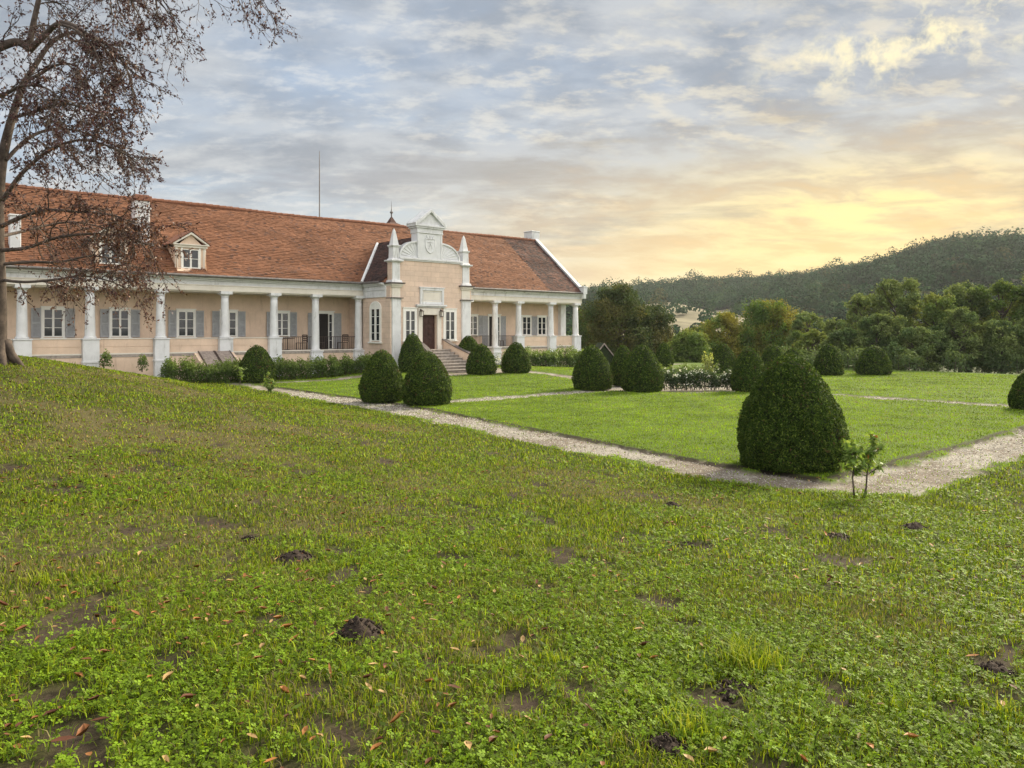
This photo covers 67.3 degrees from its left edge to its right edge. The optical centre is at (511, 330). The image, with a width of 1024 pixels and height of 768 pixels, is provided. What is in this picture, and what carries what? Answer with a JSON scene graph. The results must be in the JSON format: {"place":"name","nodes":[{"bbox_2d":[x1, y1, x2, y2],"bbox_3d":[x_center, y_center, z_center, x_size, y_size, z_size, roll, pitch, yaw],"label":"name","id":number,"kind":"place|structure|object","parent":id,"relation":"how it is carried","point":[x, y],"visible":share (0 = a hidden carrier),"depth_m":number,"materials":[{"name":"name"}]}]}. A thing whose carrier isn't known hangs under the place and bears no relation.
{"place":"outdoors","nodes":[
{"label":"outdoors","id":0,"kind":"place"},
{"bbox_2d":[0,357,1023,767],"bbox_3d":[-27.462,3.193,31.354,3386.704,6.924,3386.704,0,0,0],"label":"ground","id":1,"kind":"structure","parent":0,"point":[330,721],"depth_m":8.18,"materials":[{"name":"green plant"}]},
{"bbox_2d":[14,625,27,630],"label":"fallen leaf","id":2,"kind":"object","parent":1,"relation":"on","point":[21,627],"visible":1,"depth_m":4.36,"materials":[{"name":"brown plant"}]},
{"bbox_2d":[76,723,89,735],"bbox_3d":[-1.765,1.644,3.168,0.030,0.032,0.089,0,0,11],"label":"fallen leaf","id":3,"kind":"object","parent":1,"relation":"on","point":[82,729],"visible":1,"depth_m":3.17,"materials":[{"name":"brown plant"}]},
{"bbox_2d":[97,349,113,367],"bbox_3d":[-19.590,1.340,37.065,0.674,0.988,0.663,0,0,0],"label":"shrub","id":4,"kind":"object","parent":1,"relation":"on","point":[106,356],"visible":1,"depth_m":36.98,"materials":[{"name":"green plant"}]},
{"bbox_2d":[136,353,148,371],"bbox_3d":[-18.241,1.547,37.960,0.583,0.977,0.626,0,0,-20],"label":"shrub","id":5,"kind":"object","parent":1,"relation":"on","point":[143,363],"visible":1,"depth_m":37.92,"materials":[{"name":"green plant"}]},
{"bbox_2d":[0,0,299,365],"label":"purple beech","id":6,"kind":"object","parent":1,"relation":"on","point":[118,237],"visible":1,"depth_m":18.29,"materials":[{"name":"grey plant"}]},
{"bbox_2d":[162,671,173,680],"bbox_3d":[-1.672,1.679,3.742,0.026,0.025,0.079,0,0,19],"label":"fallen leaf","id":7,"kind":"object","parent":1,"relation":"on","point":[167,675],"visible":1,"depth_m":3.74,"materials":[{"name":"beige plant"}]},
{"bbox_2d":[233,365,245,389],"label":"laurel sapling","id":8,"kind":"object","parent":1,"relation":"on","point":[241,373],"visible":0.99,"depth_m":33.45,"materials":[{"name":"green plant"}]},
{"bbox_2d":[239,535,261,543],"bbox_3d":[-2.484,1.964,7.285,0.222,0.072,0.247,0,0,0],"label":"molehill","id":9,"kind":"object","parent":1,"relation":"on","point":[247,537],"visible":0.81,"depth_m":7.27,"materials":[{"name":"brown soil"}]},
{"bbox_2d":[237,345,275,382],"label":"clipped yew","id":10,"kind":"object","parent":1,"relation":"on","point":[257,362],"visible":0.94,"depth_m":38.64,"materials":[{"name":"green plant"}]},
{"bbox_2d":[157,350,378,382],"bbox_3d":[-12.190,1.847,41.228,12.819,1.584,1.901,0,0,-40],"label":"laurel hedge","id":11,"kind":"object","parent":1,"relation":"on","point":[206,373],"visible":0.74,"depth_m":40.63,"materials":[{"name":"green plant"}]},
{"bbox_2d":[263,371,276,393],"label":"laurel sapling","id":12,"kind":"object","parent":1,"relation":"on","point":[270,386],"visible":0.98,"depth_m":31.59,"materials":[{"name":"green plant"}]},
{"bbox_2d":[271,549,318,565],"bbox_3d":[-1.852,1.929,6.584,0.424,0.103,0.369,0,0,43],"label":"molehill","id":13,"kind":"object","parent":1,"relation":"on","point":[296,554],"visible":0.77,"depth_m":6.54,"materials":[{"name":"brown soil"}]},
{"bbox_2d":[4,151,587,379],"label":"manor house","id":14,"kind":"structure","parent":1,"relation":"on","point":[269,281],"depth_m":45.24,"materials":[{"name":"ceramic"}]},
{"bbox_2d":[31,306,74,338],"bbox_3d":[-22.501,-0.412,37.724,1.880,1.605,0.147,0,0,-41],"label":"window","id":15,"kind":"structure","parent":14,"relation":"in","point":[49,323],"depth_m":37.72,"materials":[{"name":"white paint"}]},
{"bbox_2d":[100,307,139,337],"bbox_3d":[-20.227,-0.412,39.716,1.880,1.605,0.147,0,0,-41],"label":"window","id":16,"kind":"structure","parent":14,"relation":"in","point":[129,323],"depth_m":39.71,"materials":[{"name":"white paint"}]},
{"bbox_2d":[168,309,203,337],"bbox_3d":[-17.739,-0.412,41.894,1.880,1.605,0.147,0,0,-41],"label":"window","id":17,"kind":"structure","parent":14,"relation":"in","point":[183,323],"depth_m":41.88,"materials":[{"name":"white paint"}]},
{"bbox_2d":[194,350,238,379],"bbox_3d":[-15.493,1.792,40.607,2.100,1.496,1.290,0,0,-41],"label":"cellar hatch","id":18,"kind":"object","parent":14,"relation":"attached to","point":[209,357],"visible":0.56,"depth_m":40.54,"materials":[{"name":"pink paint"}]},
{"bbox_2d":[212,309,245,337],"bbox_3d":[-15.980,-0.412,43.433,1.880,1.605,0.147,0,0,-41],"label":"window","id":19,"kind":"structure","parent":14,"relation":"in","point":[237,319],"depth_m":43.64,"materials":[{"name":"white paint"}]},
{"bbox_2d":[267,310,296,337],"bbox_3d":[-13.608,-0.412,45.515,1.880,1.605,0.147,0,0,-41],"label":"window","id":20,"kind":"structure","parent":14,"relation":"in","point":[287,320],"depth_m":45.71,"materials":[{"name":"white paint"}]},
{"bbox_2d":[296,335,307,349],"bbox_3d":[-12.453,0.680,45.499,0.480,0.940,0.500,0,0,39],"label":"terrace chair","id":21,"kind":"object","parent":14,"relation":"on","point":[305,340],"visible":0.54,"depth_m":45.55,"materials":[{"name":"wood"}]},
{"bbox_2d":[308,311,340,349],"bbox_3d":[-11.518,-0.045,47.377,2.240,2.390,0.097,0,0,-41],"label":"terrace door","id":22,"kind":"structure","parent":14,"relation":"in","point":[329,321],"depth_m":47.53,"materials":[{"name":"white paint"}]},
{"bbox_2d":[337,334,348,347],"bbox_3d":[-10.391,0.680,47.241,0.480,0.940,0.500,0,0,28],"label":"terrace chair","id":23,"kind":"object","parent":14,"relation":"on","point":[343,340],"visible":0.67,"depth_m":47.34,"materials":[{"name":"wood"}]},
{"bbox_2d":[368,301,381,343],"bbox_3d":[-8.213,-0.525,46.059,0.140,2.530,1.480,0,0,-41],"label":"arched window","id":24,"kind":"structure","parent":14,"relation":"in","point":[375,310],"depth_m":46.03,"materials":[{"name":"white paint"}]},
{"bbox_2d":[402,307,417,341],"bbox_3d":[-6.031,-0.387,45.768,1.100,2.055,0.147,0,0,-41],"label":"window","id":25,"kind":"structure","parent":14,"relation":"in","point":[409,313],"depth_m":45.77,"materials":[{"name":"white paint"}]},
{"bbox_2d":[423,315,434,348],"bbox_3d":[-5.151,0.073,46.885,1.070,2.075,0.155,0,0,-41],"label":"door","id":26,"kind":"structure","parent":14,"relation":"in","point":[428,320],"depth_m":46.95,"materials":[{"name":"brown wood"}]},
{"bbox_2d":[443,308,457,340],"bbox_3d":[-3.819,-0.387,47.705,1.120,2.055,0.147,0,0,-41],"label":"window","id":27,"kind":"structure","parent":14,"relation":"in","point":[450,314],"depth_m":47.72,"materials":[{"name":"white paint"}]},
{"bbox_2d":[471,314,482,335],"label":"window","id":28,"kind":"structure","parent":14,"relation":"in","point":[476,319],"depth_m":55.25,"materials":[{"name":"white paint"}]},
{"bbox_2d":[482,314,505,346],"bbox_3d":[-1.288,-0.045,56.338,2.240,2.390,0.097,0,0,-41],"label":"terrace door","id":29,"kind":"structure","parent":14,"relation":"in","point":[487,320],"depth_m":56.21,"materials":[{"name":"white paint"}]},
{"bbox_2d":[521,315,535,335],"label":"window","id":30,"kind":"structure","parent":14,"relation":"in","point":[527,320],"depth_m":58.53,"materials":[{"name":"white paint"}]},
{"bbox_2d":[533,315,547,335],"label":"window","id":31,"kind":"structure","parent":14,"relation":"in","point":[541,323],"depth_m":59.42,"materials":[{"name":"white paint"}]},
{"bbox_2d":[331,615,387,646],"bbox_3d":[-0.923,1.793,4.621,0.351,0.139,0.390,0,0,0],"label":"molehill","id":32,"kind":"object","parent":1,"relation":"on","point":[358,625],"visible":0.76,"depth_m":4.58,"materials":[{"name":"brown soil"}]},
{"bbox_2d":[358,349,403,402],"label":"clipped yew","id":33,"kind":"object","parent":1,"relation":"on","point":[381,380],"visible":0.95,"depth_m":28.02,"materials":[{"name":"green plant"}]},
{"bbox_2d":[397,332,424,372],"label":"clipped yew","id":34,"kind":"object","parent":1,"relation":"on","point":[411,348],"visible":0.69,"depth_m":43.90,"materials":[{"name":"green plant"}]},
{"bbox_2d":[401,351,452,405],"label":"clipped yew","id":35,"kind":"object","parent":1,"relation":"on","point":[427,381],"visible":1,"depth_m":26.82,"materials":[{"name":"green plant"}]},
{"bbox_2d":[458,335,478,351],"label":"clipped yew","id":36,"kind":"object","parent":1,"relation":"on","point":[469,343],"visible":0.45,"depth_m":46.61,"materials":[{"name":"green plant"}]},
{"bbox_2d":[465,343,496,374],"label":"clipped yew","id":37,"kind":"object","parent":1,"relation":"on","point":[480,360],"visible":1,"depth_m":42.37,"materials":[{"name":"green plant"}]},
{"bbox_2d":[495,353,502,366],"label":"shrub","id":38,"kind":"object","parent":1,"relation":"on","point":[497,358],"visible":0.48,"depth_m":46.86,"materials":[{"name":"green plant"}]},
{"bbox_2d":[0,355,1023,767],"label":"grass","id":39,"kind":"structure","parent":1,"relation":"on","point":[740,655],"depth_m":5.58,"materials":[{"name":"green plant"}]},
{"bbox_2d":[180,693,195,698],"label":"fallen leaf","id":40,"kind":"object","parent":39,"relation":"on","point":[188,695],"visible":1,"depth_m":3.53,"materials":[{"name":"brown plant"}]},
{"bbox_2d":[464,741,471,748],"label":"fallen leaf","id":41,"kind":"object","parent":39,"relation":"on","point":[468,744],"visible":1,"depth_m":3.20,"materials":[{"name":"beige plant"}]},
{"bbox_2d":[904,732,918,737],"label":"fallen leaf","id":42,"kind":"object","parent":39,"relation":"on","point":[911,735],"visible":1,"depth_m":3.50,"materials":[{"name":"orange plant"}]},
{"bbox_2d":[0,363,1023,767],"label":"fallen leaves","id":43,"kind":"object","parent":1,"relation":"on","point":[394,719],"depth_m":5.95,"materials":[{"name":"brown plant"}]},
{"bbox_2d":[500,342,530,372],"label":"clipped yew","id":44,"kind":"object","parent":1,"relation":"on","point":[516,359],"visible":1,"depth_m":43.99,"materials":[{"name":"green plant"}]},
{"bbox_2d":[501,344,594,366],"bbox_3d":[3.255,1.724,55.069,9.709,1.825,1.988,0,0,-40],"label":"laurel hedge","id":45,"kind":"object","parent":1,"relation":"on","point":[551,358],"visible":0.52,"depth_m":54.31,"materials":[{"name":"green plant"}]},
{"bbox_2d":[567,308,615,350],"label":"broadleaf tree","id":46,"kind":"object","parent":1,"relation":"on","point":[583,333],"visible":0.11,"depth_m":84.99,"materials":[{"name":"green plant"}]},
{"bbox_2d":[571,344,613,390],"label":"clipped yew","id":47,"kind":"object","parent":1,"relation":"on","point":[592,369],"visible":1,"depth_m":33.91,"materials":[{"name":"green plant"}]},
{"bbox_2d":[596,343,613,364],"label":"garden shed","id":48,"kind":"structure","parent":1,"relation":"on","point":[607,353],"depth_m":59.15,"materials":[{"name":"wood"}]},
{"bbox_2d":[610,344,630,385],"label":"clipped yew","id":49,"kind":"object","parent":1,"relation":"on","point":[620,356],"visible":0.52,"depth_m":36.65,"materials":[{"name":"green plant"}]},
{"bbox_2d":[578,279,671,353],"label":"broadleaf tree","id":50,"kind":"object","parent":1,"relation":"on","point":[622,309],"visible":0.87,"depth_m":76.59,"materials":[{"name":"green plant"}]},
{"bbox_2d":[620,344,664,391],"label":"clipped yew","id":51,"kind":"object","parent":1,"relation":"on","point":[642,371],"visible":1,"depth_m":32.77,"materials":[{"name":"green plant"}]},
{"bbox_2d":[629,304,675,354],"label":"broadleaf tree","id":52,"kind":"object","parent":1,"relation":"on","point":[662,316],"visible":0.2,"depth_m":78.92,"materials":[{"name":"green plant"}]},
{"bbox_2d":[655,342,673,366],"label":"clipped yew","id":53,"kind":"object","parent":1,"relation":"on","point":[664,355],"visible":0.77,"depth_m":55.10,"materials":[{"name":"green plant"}]},
{"bbox_2d":[643,731,687,760],"bbox_3d":[0.676,1.809,3.387,0.208,0.082,0.236,0,0,0],"label":"molehill","id":54,"kind":"object","parent":1,"relation":"on","point":[666,742],"visible":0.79,"depth_m":3.36,"materials":[{"name":"brown soil"}]},
{"bbox_2d":[662,501,684,508],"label":"molehill","id":55,"kind":"object","parent":1,"relation":"on","point":[669,503],"visible":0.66,"depth_m":10.63,"materials":[{"name":"brown soil"}]},
{"bbox_2d":[677,541,699,549],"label":"molehill","id":56,"kind":"object","parent":1,"relation":"on","point":[690,544],"visible":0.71,"depth_m":7.79,"materials":[{"name":"brown soil"}]},
{"bbox_2d":[667,327,711,362],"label":"broadleaf tree","id":57,"kind":"object","parent":1,"relation":"on","point":[691,346],"visible":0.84,"depth_m":65.23,"materials":[{"name":"green plant"}]},
{"bbox_2d":[659,360,721,378],"bbox_3d":[9.663,2.106,42.059,3.971,1.066,0.924,0,0,-14],"label":"garden hedge","id":58,"kind":"object","parent":1,"relation":"on","point":[688,368],"visible":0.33,"depth_m":42.03,"materials":[{"name":"green plant"}]},
{"bbox_2d":[662,366,732,390],"bbox_3d":[8.393,2.030,34.182,4.243,1.216,0.990,0,0,-10],"label":"flower bed","id":59,"kind":"object","parent":1,"relation":"on","point":[693,377],"visible":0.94,"depth_m":34.03,"materials":[{"name":"green plant"}]},
{"bbox_2d":[683,325,715,351],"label":"broadleaf tree","id":60,"kind":"object","parent":1,"relation":"on","point":[696,328],"visible":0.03,"depth_m":81.34,"materials":[{"name":"green plant"}]},
{"bbox_2d":[700,351,713,376],"bbox_3d":[10.600,1.862,41.663,0.985,1.543,0.779,0,0,14],"label":"shrub","id":61,"kind":"object","parent":1,"relation":"on","point":[708,363],"visible":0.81,"depth_m":41.63,"materials":[{"name":"green plant"}]},
{"bbox_2d":[707,342,736,375],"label":"clipped yew","id":62,"kind":"object","parent":1,"relation":"on","point":[724,357],"visible":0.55,"depth_m":43.85,"materials":[{"name":"green plant"}]},
{"bbox_2d":[697,309,763,362],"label":"broadleaf tree","id":63,"kind":"object","parent":1,"relation":"on","point":[731,337],"visible":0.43,"depth_m":75.13,"materials":[{"name":"green plant"}]},
{"bbox_2d":[713,677,762,703],"bbox_3d":[1.198,1.897,4.074,0.276,0.069,0.303,0,0,0],"label":"molehill","id":64,"kind":"object","parent":1,"relation":"on","point":[724,688],"visible":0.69,"depth_m":4.06,"materials":[{"name":"brown soil"}]},
{"bbox_2d":[730,346,764,391],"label":"clipped yew","id":65,"kind":"object","parent":1,"relation":"on","point":[748,367],"visible":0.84,"depth_m":32.89,"materials":[{"name":"green plant"}]},
{"bbox_2d":[736,297,805,356],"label":"broadleaf tree","id":66,"kind":"object","parent":1,"relation":"on","point":[765,320],"visible":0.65,"depth_m":76.50,"materials":[{"name":"green plant"}]},
{"bbox_2d":[761,343,782,367],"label":"clipped yew","id":67,"kind":"object","parent":1,"relation":"on","point":[773,351],"visible":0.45,"depth_m":42.22,"materials":[{"name":"green plant"}]},
{"bbox_2d":[736,352,850,473],"bbox_3d":[5.372,1.554,14.853,2.086,2.332,2.101,0,0,0],"label":"clipped yew","id":68,"kind":"object","parent":1,"relation":"on","point":[790,419],"visible":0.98,"depth_m":14.16,"materials":[{"name":"green plant"}]},
{"bbox_2d":[782,347,805,360],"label":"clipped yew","id":69,"kind":"object","parent":1,"relation":"on","point":[794,351],"visible":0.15,"depth_m":36.18,"materials":[{"name":"green plant"}]},
{"bbox_2d":[784,311,825,350],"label":"broadleaf tree","id":70,"kind":"object","parent":1,"relation":"on","point":[806,318],"visible":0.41,"depth_m":69.74,"materials":[{"name":"green plant"}]},
{"bbox_2d":[792,328,836,359],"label":"broadleaf tree","id":71,"kind":"object","parent":1,"relation":"on","point":[812,337],"visible":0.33,"depth_m":61.87,"materials":[{"name":"green plant"}]},
{"bbox_2d":[813,343,844,375],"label":"clipped yew","id":72,"kind":"object","parent":1,"relation":"on","point":[828,360],"visible":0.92,"depth_m":44.93,"materials":[{"name":"green plant"}]},
{"bbox_2d":[822,317,848,362],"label":"broadleaf tree","id":73,"kind":"object","parent":1,"relation":"on","point":[831,324],"visible":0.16,"depth_m":65.64,"materials":[{"name":"green plant"}]},
{"bbox_2d":[822,532,854,541],"bbox_3d":[3.676,2.310,8.662,0.366,0.082,0.382,0,0,21],"label":"molehill","id":74,"kind":"object","parent":1,"relation":"on","point":[845,537],"visible":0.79,"depth_m":8.63,"materials":[{"name":"brown soil"}]},
{"bbox_2d":[819,327,870,367],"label":"broadleaf tree","id":75,"kind":"object","parent":1,"relation":"on","point":[847,335],"visible":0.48,"depth_m":57.55,"materials":[{"name":"green plant"}]},
{"bbox_2d":[838,293,880,364],"bbox_3d":[28.830,0.364,63.023,4.245,7.088,4.455,0,0,0],"label":"broadleaf tree","id":76,"kind":"object","parent":1,"relation":"on","point":[859,303],"visible":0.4,"depth_m":62.64,"materials":[{"name":"green plant"}]},
{"bbox_2d":[837,431,886,497],"bbox_3d":[5.405,2.102,11.830,0.783,1.077,0.563,0,0,0],"label":"laurel sapling","id":77,"kind":"object","parent":1,"relation":"on","point":[867,455],"visible":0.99,"depth_m":11.81,"materials":[{"name":"green plant"}]},
{"bbox_2d":[854,344,892,374],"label":"clipped yew","id":78,"kind":"object","parent":1,"relation":"on","point":[873,360],"visible":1,"depth_m":45.40,"materials":[{"name":"green plant"}]},
{"bbox_2d":[852,313,907,369],"bbox_3d":[26.882,0.977,56.022,3.657,4.668,3.467,0,0,31],"label":"broadleaf tree","id":79,"kind":"object","parent":1,"relation":"on","point":[880,333],"visible":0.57,"depth_m":55.69,"materials":[{"name":"green plant"}]},
{"bbox_2d":[761,343,1023,373],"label":"undergrowth","id":80,"kind":"object","parent":1,"relation":"on","point":[916,359],"visible":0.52,"depth_m":50.88,"materials":[{"name":"green plant"}]},
{"bbox_2d":[869,277,930,357],"bbox_3d":[30.474,-0.292,60.807,4.417,7.986,4.855,0,0,0],"label":"broadleaf tree","id":81,"kind":"object","parent":1,"relation":"on","point":[885,302],"visible":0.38,"depth_m":60.51,"materials":[{"name":"green plant"}]},
{"bbox_2d":[896,522,931,532],"bbox_3d":[4.917,2.397,9.413,0.425,0.119,0.471,0,0,0],"label":"molehill","id":82,"kind":"object","parent":1,"relation":"on","point":[915,525],"visible":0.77,"depth_m":9.37,"materials":[{"name":"brown soil"}]},
{"bbox_2d":[883,326,945,370],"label":"broadleaf tree","id":83,"kind":"object","parent":1,"relation":"on","point":[921,339],"visible":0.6,"depth_m":53.30,"materials":[{"name":"green plant"}]},
{"bbox_2d":[904,291,970,368],"bbox_3d":[32.055,0.231,58.044,5.493,6.544,4.985,0,0,-28],"label":"broadleaf tree","id":84,"kind":"object","parent":1,"relation":"on","point":[935,306],"visible":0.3,"depth_m":57.46,"materials":[{"name":"green plant"}]},
{"bbox_2d":[927,306,991,371],"bbox_3d":[31.388,0.658,54.177,4.637,4.892,4.367,0,0,0],"label":"broadleaf tree","id":85,"kind":"object","parent":1,"relation":"on","point":[964,316],"visible":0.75,"depth_m":53.33,"materials":[{"name":"green plant"}]},
{"bbox_2d":[932,280,1001,372],"bbox_3d":[35.654,-0.302,59.880,5.421,7.613,5.065,0,0,38],"label":"broadleaf tree","id":86,"kind":"object","parent":1,"relation":"on","point":[962,292],"visible":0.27,"depth_m":59.01,"materials":[{"name":"green plant"}]},
{"bbox_2d":[965,278,1023,373],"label":"broadleaf tree","id":87,"kind":"object","parent":1,"relation":"on","point":[1002,287],"visible":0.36,"depth_m":57.76,"materials":[{"name":"green plant"}]},
{"bbox_2d":[973,660,1018,682],"bbox_3d":[2.823,1.982,4.496,0.276,0.090,0.265,0,0,-40],"label":"molehill","id":88,"kind":"object","parent":1,"relation":"on","point":[995,667],"visible":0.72,"depth_m":4.48,"materials":[{"name":"brown soil"}]},
{"bbox_2d":[973,318,1023,373],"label":"broadleaf tree","id":89,"kind":"object","parent":1,"relation":"on","point":[1002,331],"visible":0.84,"depth_m":52.14,"materials":[{"name":"green plant"}]},
{"bbox_2d":[1003,271,1023,324],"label":"broadleaf tree","id":90,"kind":"object","parent":1,"relation":"on","point":[1015,304],"visible":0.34,"depth_m":57.68,"materials":[{"name":"green plant"}]},
{"bbox_2d":[1006,315,1023,365],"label":"broadleaf tree","id":91,"kind":"object","parent":1,"relation":"on","point":[1021,330],"visible":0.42,"depth_m":52.38,"materials":[{"name":"green plant"}]},
{"bbox_2d":[1007,372,1023,409],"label":"clipped yew","id":92,"kind":"object","parent":1,"relation":"on","point":[1015,397],"visible":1,"depth_m":25.54,"materials":[{"name":"green plant"}]},
{"bbox_2d":[0,0,1023,288],"label":"sky","id":93,"kind":"structure","parent":0,"point":[652,139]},
{"bbox_2d":[290,391,1023,493],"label":"gravel","id":94,"kind":"structure","parent":0,"point":[313,396],"depth_m":18.21,"materials":[{"name":"grey gravel"}]},
{"bbox_2d":[622,277,1018,339],"bbox_3d":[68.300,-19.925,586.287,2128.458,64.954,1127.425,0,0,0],"label":"hills","id":95,"kind":"structure","parent":0,"point":[687,320],"depth_m":369.38,"materials":[{"name":"green plant"}]},
{"bbox_2d":[566,226,1023,361],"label":"forest","id":96,"kind":"object","parent":95,"relation":"on","point":[932,263],"visible":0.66,"depth_m":394.00,"materials":[{"name":"green plant"}]}
]}

